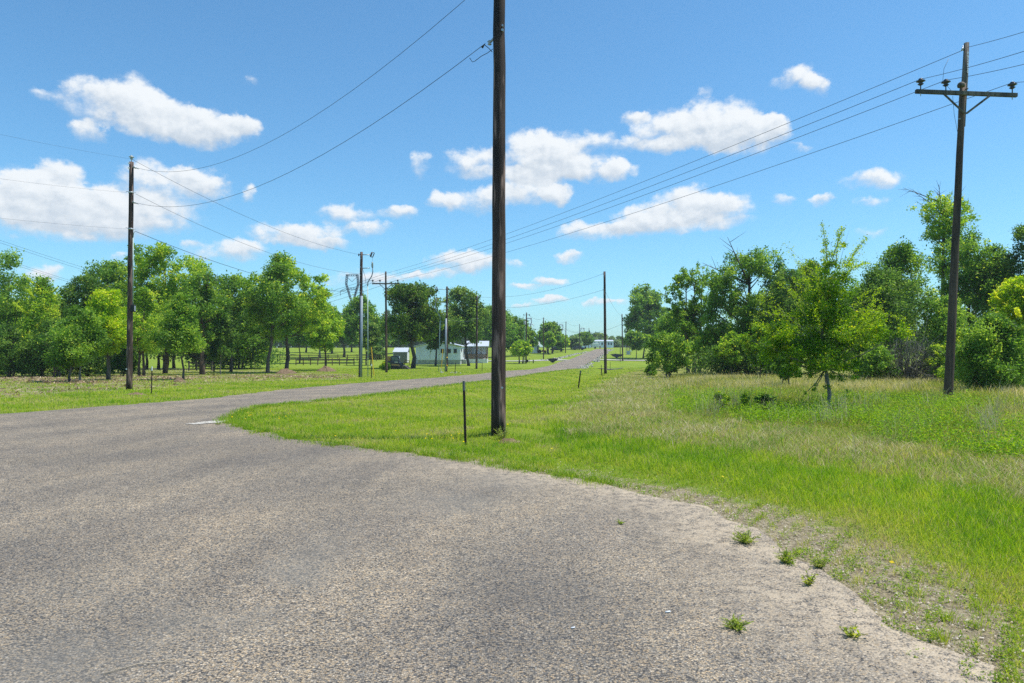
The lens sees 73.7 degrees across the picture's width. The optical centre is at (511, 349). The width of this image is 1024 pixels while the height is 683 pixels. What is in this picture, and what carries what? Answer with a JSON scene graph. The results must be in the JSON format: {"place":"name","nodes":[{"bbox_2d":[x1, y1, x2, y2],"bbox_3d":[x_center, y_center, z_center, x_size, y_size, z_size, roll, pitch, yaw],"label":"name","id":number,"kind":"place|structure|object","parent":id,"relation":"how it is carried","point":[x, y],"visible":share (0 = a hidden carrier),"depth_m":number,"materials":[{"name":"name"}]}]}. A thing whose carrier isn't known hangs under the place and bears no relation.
{"place":"outdoors","nodes":[
{"label":"outdoors","id":0,"kind":"place"},
{"bbox_2d":[0,349,993,682],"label":"road","id":1,"kind":"structure","parent":0,"point":[152,535],"depth_m":4.97,"materials":[{"name":"grey asphalt"}]},
{"bbox_2d":[719,614,753,631],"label":"weed plant","id":2,"kind":"object","parent":1,"relation":"on","point":[736,625],"visible":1,"depth_m":4.00,"materials":[{"name":"green plant"}]},
{"bbox_2d":[731,530,760,543],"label":"weed plant","id":3,"kind":"object","parent":1,"relation":"on","point":[745,538],"visible":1,"depth_m":5.77,"materials":[{"name":"green plant"}]},
{"bbox_2d":[774,547,797,563],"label":"weed plant","id":4,"kind":"object","parent":1,"relation":"on","point":[784,559],"visible":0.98,"depth_m":5.23,"materials":[{"name":"green plant"}]},
{"bbox_2d":[838,624,867,637],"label":"weed plant","id":5,"kind":"object","parent":1,"relation":"on","point":[851,634],"visible":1,"depth_m":3.88,"materials":[{"name":"green plant"}]},
{"bbox_2d":[0,347,1023,682],"bbox_3d":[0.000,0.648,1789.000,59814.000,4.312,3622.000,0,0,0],"label":"ground","id":6,"kind":"structure","parent":0,"point":[632,363],"depth_m":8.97,"materials":[{"name":"green plant"}]},
{"bbox_2d":[0,247,36,374],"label":"tree","id":7,"kind":"object","parent":6,"relation":"on","point":[8,309],"visible":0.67,"depth_m":57.52,"materials":[{"name":"green plant"}]},
{"bbox_2d":[0,320,48,376],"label":"thicket","id":8,"kind":"object","parent":6,"relation":"on","point":[7,350],"visible":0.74,"depth_m":51.48,"materials":[{"name":"green plant"}]},
{"bbox_2d":[10,273,61,375],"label":"tree","id":9,"kind":"object","parent":6,"relation":"on","point":[44,306],"visible":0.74,"depth_m":53.31,"materials":[{"name":"green plant"}]},
{"bbox_2d":[7,317,93,376],"bbox_3d":[-34.969,-0.217,52.185,5.381,4.889,4.984,0,0,0],"label":"thicket","id":10,"kind":"object","parent":6,"relation":"on","point":[41,347],"visible":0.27,"depth_m":51.00,"materials":[{"name":"green plant"}]},
{"bbox_2d":[33,322,110,381],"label":"sapling","id":11,"kind":"object","parent":6,"relation":"on","point":[62,356],"visible":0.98,"depth_m":37.37,"materials":[{"name":"green plant"}]},
{"bbox_2d":[49,303,113,379],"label":"sapling","id":12,"kind":"object","parent":6,"relation":"on","point":[76,313],"visible":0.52,"depth_m":38.44,"materials":[{"name":"green plant"}]},
{"bbox_2d":[50,352,118,375],"bbox_3d":[-34.726,0.670,56.229,4.913,3.208,5.518,0,0,0],"label":"thicket","id":13,"kind":"object","parent":6,"relation":"on","point":[96,365],"visible":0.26,"depth_m":55.53,"materials":[{"name":"green plant"}]},
{"bbox_2d":[55,272,123,374],"bbox_3d":[-37.452,-2.320,59.996,5.631,9.279,5.884,0,0,0],"label":"tree","id":14,"kind":"object","parent":6,"relation":"on","point":[70,296],"visible":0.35,"depth_m":59.13,"materials":[{"name":"green plant"}]},
{"bbox_2d":[83,285,126,379],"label":"tree","id":15,"kind":"object","parent":6,"relation":"on","point":[103,301],"visible":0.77,"depth_m":41.73,"materials":[{"name":"green plant"}]},
{"bbox_2d":[80,258,139,352],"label":"tree","id":16,"kind":"object","parent":6,"relation":"on","point":[114,273],"visible":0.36,"depth_m":65.17,"materials":[{"name":"green plant"}]},
{"bbox_2d":[98,345,141,375],"bbox_3d":[-31.882,0.790,56.100,3.025,2.984,3.588,0,0,0],"label":"thicket","id":17,"kind":"object","parent":6,"relation":"on","point":[118,361],"visible":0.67,"depth_m":55.38,"materials":[{"name":"green plant"}]},
{"bbox_2d":[126,155,138,389],"bbox_3d":[-16.038,-3.144,28.871,0.586,10.173,0.262,0,0,0],"label":"utility pole","id":18,"kind":"object","parent":6,"relation":"on","point":[131,308],"visible":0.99,"depth_m":28.80,"materials":[{"name":"brown wood"}]},
{"bbox_2d":[104,285,163,376],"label":"tree","id":19,"kind":"object","parent":6,"relation":"on","point":[144,300],"visible":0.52,"depth_m":54.07,"materials":[{"name":"green plant"}]},
{"bbox_2d":[119,242,213,373],"bbox_3d":[-32.074,-3.906,63.760,8.327,12.542,6.546,0,0,0],"label":"tree","id":20,"kind":"object","parent":6,"relation":"on","point":[145,263],"visible":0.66,"depth_m":62.76,"materials":[{"name":"green plant"}]},
{"bbox_2d":[141,307,199,369],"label":"tree","id":21,"kind":"object","parent":6,"relation":"on","point":[162,352],"visible":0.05,"depth_m":83.92,"materials":[{"name":"green plant"}]},
{"bbox_2d":[143,291,209,379],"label":"sapling","id":22,"kind":"object","parent":6,"relation":"on","point":[187,337],"visible":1,"depth_m":42.90,"materials":[{"name":"green plant"}]},
{"bbox_2d":[0,373,358,396],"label":"brush debris","id":23,"kind":"object","parent":6,"relation":"on","point":[42,380],"visible":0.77,"depth_m":43.46,"materials":[{"name":"plant"}]},
{"bbox_2d":[163,303,226,368],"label":"tree","id":24,"kind":"object","parent":6,"relation":"on","point":[193,355],"visible":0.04,"depth_m":84.78,"materials":[{"name":"green plant"}]},
{"bbox_2d":[170,269,233,374],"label":"tree","id":25,"kind":"object","parent":6,"relation":"on","point":[206,293],"visible":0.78,"depth_m":59.55,"materials":[{"name":"green plant"}]},
{"bbox_2d":[200,308,241,373],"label":"sapling","id":26,"kind":"object","parent":6,"relation":"on","point":[222,331],"visible":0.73,"depth_m":61.50,"materials":[{"name":"green plant"}]},
{"bbox_2d":[203,270,258,371],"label":"tree","id":27,"kind":"object","parent":6,"relation":"on","point":[231,284],"visible":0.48,"depth_m":71.50,"materials":[{"name":"green plant"}]},
{"bbox_2d":[177,343,290,369],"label":"thicket","id":28,"kind":"object","parent":6,"relation":"on","point":[246,363],"visible":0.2,"depth_m":90.83,"materials":[{"name":"green plant"}]},
{"bbox_2d":[232,311,274,368],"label":"tree","id":29,"kind":"object","parent":6,"relation":"on","point":[243,347],"visible":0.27,"depth_m":86.49,"materials":[{"name":"green plant"}]},
{"bbox_2d":[234,321,280,367],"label":"sapling","id":30,"kind":"object","parent":6,"relation":"on","point":[264,345],"visible":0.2,"depth_m":87.86,"materials":[{"name":"green plant"}]},
{"bbox_2d":[238,260,312,372],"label":"tree","id":31,"kind":"object","parent":6,"relation":"on","point":[268,297],"visible":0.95,"depth_m":65.24,"materials":[{"name":"green plant"}]},
{"bbox_2d":[238,250,335,368],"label":"tree","id":32,"kind":"object","parent":6,"relation":"on","point":[319,307],"visible":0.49,"depth_m":68.52,"materials":[{"name":"green plant"}]},
{"bbox_2d":[282,321,323,362],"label":"tree","id":33,"kind":"object","parent":6,"relation":"on","point":[300,339],"visible":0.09,"depth_m":123.43,"materials":[{"name":"green plant"}]},
{"bbox_2d":[295,358,353,364],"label":"rail fence","id":34,"kind":"object","parent":6,"relation":"on","point":[317,360],"visible":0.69,"depth_m":111.89,"materials":[{"name":"brown wood"}]},
{"bbox_2d":[304,302,349,365],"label":"tree","id":35,"kind":"object","parent":6,"relation":"on","point":[321,340],"visible":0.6,"depth_m":80.23,"materials":[{"name":"green plant"}]},
{"bbox_2d":[280,354,384,360],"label":"rail fence","id":36,"kind":"object","parent":6,"relation":"on","point":[337,357],"visible":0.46,"depth_m":139.89,"materials":[{"name":"brown wood"}]},
{"bbox_2d":[340,274,363,347],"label":"transmission pylon","id":37,"kind":"object","parent":6,"relation":"on","point":[348,289],"visible":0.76,"depth_m":399.95,"materials":[{"name":"grey metal"}]},
{"bbox_2d":[339,293,384,362],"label":"tree","id":38,"kind":"object","parent":6,"relation":"on","point":[351,329],"visible":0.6,"depth_m":128.86,"materials":[{"name":"green plant"}]},
{"bbox_2d":[358,252,374,376],"bbox_3d":[-10.851,-2.504,50.855,1.256,9.610,0.320,0,0,0],"label":"utility pole","id":39,"kind":"object","parent":6,"relation":"on","point":[361,316],"visible":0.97,"depth_m":50.79,"materials":[{"name":"metal"}]},
{"bbox_2d":[355,320,382,365],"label":"tree","id":40,"kind":"object","parent":6,"relation":"on","point":[373,341],"visible":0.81,"depth_m":111.08,"materials":[{"name":"green plant"}]},
{"bbox_2d":[365,343,384,358],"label":"shrub","id":41,"kind":"object","parent":6,"relation":"on","point":[378,349],"visible":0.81,"depth_m":148.94,"materials":[{"name":"green plant"}]},
{"bbox_2d":[371,271,398,371],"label":"utility pole","id":42,"kind":"object","parent":6,"relation":"on","point":[386,348],"visible":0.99,"depth_m":69.90,"materials":[{"name":"brown wood"}]},
{"bbox_2d":[374,320,397,348],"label":"tree","id":43,"kind":"object","parent":6,"relation":"on","point":[389,340],"visible":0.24,"depth_m":187.85,"materials":[{"name":"green plant"}]},
{"bbox_2d":[388,356,409,368],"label":"skid steer","id":44,"kind":"object","parent":6,"relation":"on","point":[395,362],"visible":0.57,"depth_m":87.43,"materials":[{"name":"metal"}]},
{"bbox_2d":[393,348,409,362],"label":"shed","id":45,"kind":"structure","parent":6,"relation":"on","point":[403,353],"depth_m":126.00,"materials":[{"name":"beige metal"}]},
{"bbox_2d":[378,280,445,367],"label":"tree","id":46,"kind":"object","parent":6,"relation":"on","point":[418,319],"visible":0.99,"depth_m":89.86,"materials":[{"name":"green plant"}]},
{"bbox_2d":[212,368,651,489],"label":"edge grass","id":47,"kind":"structure","parent":6,"relation":"on","point":[248,427],"depth_m":11.24,"materials":[{"name":"green plant"}]},
{"bbox_2d":[421,310,450,365],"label":"tree","id":48,"kind":"object","parent":6,"relation":"on","point":[434,344],"visible":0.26,"depth_m":108.50,"materials":[{"name":"green plant"}]},
{"bbox_2d":[228,415,655,496],"bbox_3d":[-2.531,1.605,12.131,12.213,0.122,1.387,0,0,43],"label":"clover","id":49,"kind":"object","parent":6,"relation":"on","point":[458,454],"visible":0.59,"depth_m":10.63,"materials":[{"name":"green plant"}]},
{"bbox_2d":[435,286,448,371],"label":"utility pole","id":50,"kind":"object","parent":6,"relation":"on","point":[446,339],"visible":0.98,"depth_m":72.32,"materials":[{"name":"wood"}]},
{"bbox_2d":[414,341,489,364],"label":"house","id":51,"kind":"structure","parent":6,"relation":"on","point":[456,354],"depth_m":118.03,"materials":[{"name":"grey"}]},
{"bbox_2d":[462,381,466,444],"bbox_3d":[-0.822,1.143,11.860,0.080,1.211,0.041,0,0,0],"label":"steel post","id":52,"kind":"object","parent":6,"relation":"on","point":[464,413],"visible":0.82,"depth_m":11.84,"materials":[{"name":"black metal"}]},
{"bbox_2d":[442,285,491,365],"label":"tree","id":53,"kind":"object","parent":6,"relation":"on","point":[463,310],"visible":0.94,"depth_m":106.67,"materials":[{"name":"green plant"}]},
{"bbox_2d":[475,296,478,368],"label":"utility pole","id":54,"kind":"object","parent":6,"relation":"on","point":[476,365],"visible":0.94,"depth_m":87.23,"materials":[{"name":"wood"}]},
{"bbox_2d":[470,0,505,435],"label":"utility pole","id":55,"kind":"object","parent":6,"relation":"on","point":[498,384],"visible":0.98,"depth_m":12.60,"materials":[{"name":"wood"}]},
{"bbox_2d":[139,0,464,171],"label":"overhead wire","id":56,"kind":"object","parent":55,"relation":"attached to","point":[330,105],"visible":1,"depth_m":16.84,"materials":[{"name":"metal"}]},
{"bbox_2d":[139,43,485,206],"bbox_3d":[-8.180,-5.508,20.790,0.012,1.434,22.317,0,0,-44],"label":"overhead wire","id":57,"kind":"object","parent":55,"relation":"attached to","point":[341,143],"visible":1,"depth_m":16.24,"materials":[{"name":"metal"}]},
{"bbox_2d":[473,304,519,345],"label":"tree","id":58,"kind":"object","parent":6,"relation":"on","point":[486,333],"visible":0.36,"depth_m":163.55,"materials":[{"name":"green plant"}]},
{"bbox_2d":[506,314,531,351],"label":"tree","id":59,"kind":"object","parent":6,"relation":"on","point":[521,335],"visible":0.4,"depth_m":173.45,"materials":[{"name":"green plant"}]},
{"bbox_2d":[509,339,533,363],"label":"tree","id":60,"kind":"object","parent":6,"relation":"on","point":[522,348],"visible":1,"depth_m":123.31,"materials":[{"name":"green plant"}]},
{"bbox_2d":[540,331,556,353],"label":"tree","id":61,"kind":"object","parent":6,"relation":"on","point":[550,339],"visible":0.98,"depth_m":190.75,"materials":[{"name":"green plant"}]},
{"bbox_2d":[537,321,561,353],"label":"tree","id":62,"kind":"object","parent":6,"relation":"on","point":[554,327],"visible":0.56,"depth_m":199.19,"materials":[{"name":"green plant"}]},
{"bbox_2d":[576,331,594,345],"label":"tree","id":63,"kind":"object","parent":6,"relation":"on","point":[588,338],"visible":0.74,"depth_m":260.42,"materials":[{"name":"green plant"}]},
{"bbox_2d":[247,305,929,347],"bbox_3d":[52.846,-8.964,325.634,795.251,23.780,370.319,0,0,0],"label":"distant woods","id":64,"kind":"object","parent":6,"relation":"on","point":[279,344],"visible":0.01,"depth_m":306.82,"materials":[{"name":"green plant"}]},
{"bbox_2d":[603,271,606,373],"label":"utility pole","id":65,"kind":"object","parent":6,"relation":"on","point":[605,337],"visible":0.96,"depth_m":66.40,"materials":[{"name":"wood"}]},
{"bbox_2d":[620,329,649,359],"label":"tree","id":66,"kind":"object","parent":6,"relation":"on","point":[634,340],"visible":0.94,"depth_m":148.84,"materials":[{"name":"green plant"}]},
{"bbox_2d":[623,281,669,357],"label":"tree","id":67,"kind":"object","parent":6,"relation":"on","point":[646,310],"visible":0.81,"depth_m":156.81,"materials":[{"name":"green plant"}]},
{"bbox_2d":[642,329,694,377],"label":"tree","id":68,"kind":"object","parent":6,"relation":"on","point":[671,348],"visible":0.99,"depth_m":47.93,"materials":[{"name":"green plant"}]},
{"bbox_2d":[651,310,702,355],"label":"tree","id":69,"kind":"object","parent":6,"relation":"on","point":[663,327],"visible":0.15,"depth_m":79.46,"materials":[{"name":"green plant"}]},
{"bbox_2d":[663,259,711,373],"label":"tree","id":70,"kind":"object","parent":6,"relation":"on","point":[686,313],"visible":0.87,"depth_m":61.67,"materials":[{"name":"green plant"}]},
{"bbox_2d":[690,324,722,373],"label":"sapling","id":71,"kind":"object","parent":6,"relation":"on","point":[705,339],"visible":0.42,"depth_m":54.81,"materials":[{"name":"green plant"}]},
{"bbox_2d":[710,389,730,407],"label":"seedling","id":72,"kind":"object","parent":6,"relation":"on","point":[726,398],"visible":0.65,"depth_m":18.59,"materials":[{"name":"green plant"}]},
{"bbox_2d":[710,330,747,373],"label":"sapling","id":73,"kind":"object","parent":6,"relation":"on","point":[727,350],"visible":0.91,"depth_m":47.71,"materials":[{"name":"green plant"}]},
{"bbox_2d":[437,452,1023,682],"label":"loose gravel","id":74,"kind":"structure","parent":6,"relation":"on","point":[861,587],"depth_m":4.46,"materials":[{"name":"grey gravel"}]},
{"bbox_2d":[682,332,802,375],"bbox_3d":[17.048,0.213,49.939,9.585,3.908,6.752,0,0,0],"label":"thicket","id":75,"kind":"object","parent":6,"relation":"on","point":[718,367],"visible":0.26,"depth_m":49.35,"materials":[{"name":"green plant"}]},
{"bbox_2d":[694,234,805,369],"bbox_3d":[18.799,-3.291,54.233,8.598,11.142,8.273,0,0,36],"label":"tree","id":76,"kind":"object","parent":6,"relation":"on","point":[756,264],"visible":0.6,"depth_m":53.23,"materials":[{"name":"green plant"}]},
{"bbox_2d":[739,326,774,378],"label":"sapling","id":77,"kind":"object","parent":6,"relation":"on","point":[746,343],"visible":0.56,"depth_m":39.59,"materials":[{"name":"green plant"}]},
{"bbox_2d":[753,392,777,409],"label":"seedling","id":78,"kind":"object","parent":6,"relation":"on","point":[761,396],"visible":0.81,"depth_m":17.24,"materials":[{"name":"green plant"}]},
{"bbox_2d":[530,449,1023,682],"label":"verge weeds","id":79,"kind":"object","parent":6,"relation":"on","point":[908,575],"visible":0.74,"depth_m":5.11,"materials":[{"name":"green plant"}]},
{"bbox_2d":[543,373,1023,501],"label":"cut grass","id":80,"kind":"structure","parent":6,"relation":"on","point":[1014,479],"depth_m":12.73,"materials":[{"name":"green plant"}]},
{"bbox_2d":[768,351,800,384],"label":"sapling","id":81,"kind":"object","parent":6,"relation":"on","point":[777,366],"visible":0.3,"depth_m":29.43,"materials":[{"name":"green plant"}]},
{"bbox_2d":[758,268,817,373],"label":"tree","id":82,"kind":"object","parent":6,"relation":"on","point":[786,301],"visible":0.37,"depth_m":49.54,"materials":[{"name":"green plant"}]},
{"bbox_2d":[576,370,1023,463],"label":"seed stalks","id":83,"kind":"object","parent":6,"relation":"on","point":[897,427],"visible":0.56,"depth_m":16.99,"materials":[{"name":"plant"}]},
{"bbox_2d":[793,260,838,371],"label":"tree","id":84,"kind":"object","parent":6,"relation":"on","point":[809,274],"visible":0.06,"depth_m":55.55,"materials":[{"name":"green plant"}]},
{"bbox_2d":[746,220,915,407],"bbox_3d":[8.480,-0.899,18.785,4.488,5.396,3.790,0,0,0],"label":"tree","id":85,"kind":"object","parent":6,"relation":"on","point":[843,338],"visible":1,"depth_m":18.42,"materials":[{"name":"green plant"}]},
{"bbox_2d":[646,385,1023,460],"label":"meadow weeds","id":86,"kind":"object","parent":6,"relation":"on","point":[1011,443],"visible":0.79,"depth_m":15.62,"materials":[{"name":"green plant"}]},
{"bbox_2d":[841,332,904,381],"bbox_3d":[18.953,0.343,35.694,3.152,3.128,3.259,0,0,0],"label":"shrub","id":87,"kind":"object","parent":6,"relation":"on","point":[876,360],"visible":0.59,"depth_m":35.02,"materials":[{"name":"green plant"}]},
{"bbox_2d":[842,281,916,373],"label":"tree","id":88,"kind":"object","parent":6,"relation":"on","point":[895,294],"visible":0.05,"depth_m":43.27,"materials":[{"name":"green plant"}]},
{"bbox_2d":[841,262,932,370],"bbox_3d":[22.833,-1.742,42.144,4.748,7.489,6.498,0,0,-32],"label":"tree","id":89,"kind":"object","parent":6,"relation":"on","point":[888,279],"visible":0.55,"depth_m":40.97,"materials":[{"name":"green plant"}]},
{"bbox_2d":[868,235,940,373],"bbox_3d":[26.169,-2.774,46.018,5.003,9.719,5.792,0,0,0],"label":"tree","id":90,"kind":"object","parent":6,"relation":"on","point":[902,256],"visible":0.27,"depth_m":45.25,"materials":[{"name":"green plant"}]},
{"bbox_2d":[865,313,945,380],"bbox_3d":[21.076,0.231,35.931,6.332,4.410,4.623,0,0,0],"label":"dead bush","id":91,"kind":"object","parent":6,"relation":"on","point":[915,371],"visible":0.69,"depth_m":35.66,"materials":[{"name":"grey plant"}]},
{"bbox_2d":[918,343,945,378],"bbox_3d":[22.433,0.749,36.062,1.916,2.320,1.777,0,0,18],"label":"shrub","id":92,"kind":"object","parent":6,"relation":"on","point":[934,357],"visible":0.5,"depth_m":35.69,"materials":[{"name":"green plant"}]},
{"bbox_2d":[906,291,969,363],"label":"tree","id":93,"kind":"object","parent":6,"relation":"on","point":[936,322],"visible":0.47,"depth_m":39.43,"materials":[{"name":"green plant"}]},
{"bbox_2d":[898,180,981,366],"bbox_3d":[30.465,-4.856,48.364,4.973,14.008,4.803,0,0,0],"label":"tree","id":94,"kind":"object","parent":6,"relation":"on","point":[943,222],"visible":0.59,"depth_m":47.75,"materials":[{"name":"green plant"}]},
{"bbox_2d":[934,325,968,380],"bbox_3d":[21.829,0.331,33.000,2.508,3.097,2.321,0,0,32],"label":"shrub","id":95,"kind":"object","parent":6,"relation":"on","point":[959,335],"visible":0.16,"depth_m":33.06,"materials":[{"name":"green plant"}]},
{"bbox_2d":[915,42,1017,396],"bbox_3d":[14.119,-3.847,21.291,3.148,11.523,0.442,0,0,0],"label":"utility pole","id":96,"kind":"object","parent":6,"relation":"on","point":[963,93],"visible":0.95,"depth_m":21.27,"materials":[{"name":"brown wood"}]},
{"bbox_2d":[374,81,915,279],"bbox_3d":[-0.775,-7.746,45.540,0.017,1.361,55.611,0,0,-29],"label":"overhead wire","id":97,"kind":"object","parent":96,"relation":"attached to","point":[704,165],"visible":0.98,"depth_m":28.02,"materials":[{"name":"metal"}]},
{"bbox_2d":[381,82,940,279],"bbox_3d":[-0.012,-7.727,45.540,0.017,1.338,55.630,0,0,-29],"label":"overhead wire","id":98,"kind":"object","parent":96,"relation":"attached to","point":[723,165],"visible":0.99,"depth_m":28.11,"materials":[{"name":"metal"}]},
{"bbox_2d":[389,51,959,272],"bbox_3d":[0.543,-8.576,45.655,0.017,1.544,55.664,0,0,-29],"label":"overhead wire","id":99,"kind":"object","parent":96,"relation":"attached to","point":[725,148],"visible":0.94,"depth_m":28.83,"materials":[{"name":"metal"}]},
{"bbox_2d":[399,83,1009,279],"bbox_3d":[1.931,-7.679,45.540,0.017,1.277,55.749,0,0,-29],"label":"overhead wire","id":100,"kind":"object","parent":96,"relation":"attached to","point":[743,176],"visible":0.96,"depth_m":29.45,"materials":[{"name":"metal"}]},
{"bbox_2d":[928,225,1008,326],"bbox_3d":[30.173,-3.061,44.893,5.393,10.317,4.822,0,0,0],"label":"tree","id":101,"kind":"object","parent":6,"relation":"on","point":[970,279],"visible":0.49,"depth_m":44.02,"materials":[{"name":"green plant"}]},
{"bbox_2d":[958,243,1015,354],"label":"tree","id":102,"kind":"object","parent":6,"relation":"on","point":[992,281],"visible":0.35,"depth_m":43.36,"materials":[{"name":"green plant"}]},
{"bbox_2d":[954,305,1023,390],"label":"shrub","id":103,"kind":"object","parent":6,"relation":"on","point":[991,338],"visible":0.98,"depth_m":25.53,"materials":[{"name":"green plant"}]},
{"bbox_2d":[983,275,1023,346],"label":"tree","id":104,"kind":"object","parent":6,"relation":"on","point":[1009,301],"visible":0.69,"depth_m":27.99,"materials":[{"name":"green plant"}]},
{"bbox_2d":[984,222,1023,299],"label":"tree","id":105,"kind":"object","parent":6,"relation":"on","point":[1015,264],"visible":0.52,"depth_m":42.37,"materials":[{"name":"green plant"}]},
{"bbox_2d":[0,0,1023,347],"label":"sky","id":106,"kind":"structure","parent":0,"point":[603,98],"materials":[{"name":"blue"}]},
{"bbox_2d":[650,371,1023,461],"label":"meadow grass","id":107,"kind":"structure","parent":0,"point":[879,384],"depth_m":21.69,"materials":[{"name":"green plant"}]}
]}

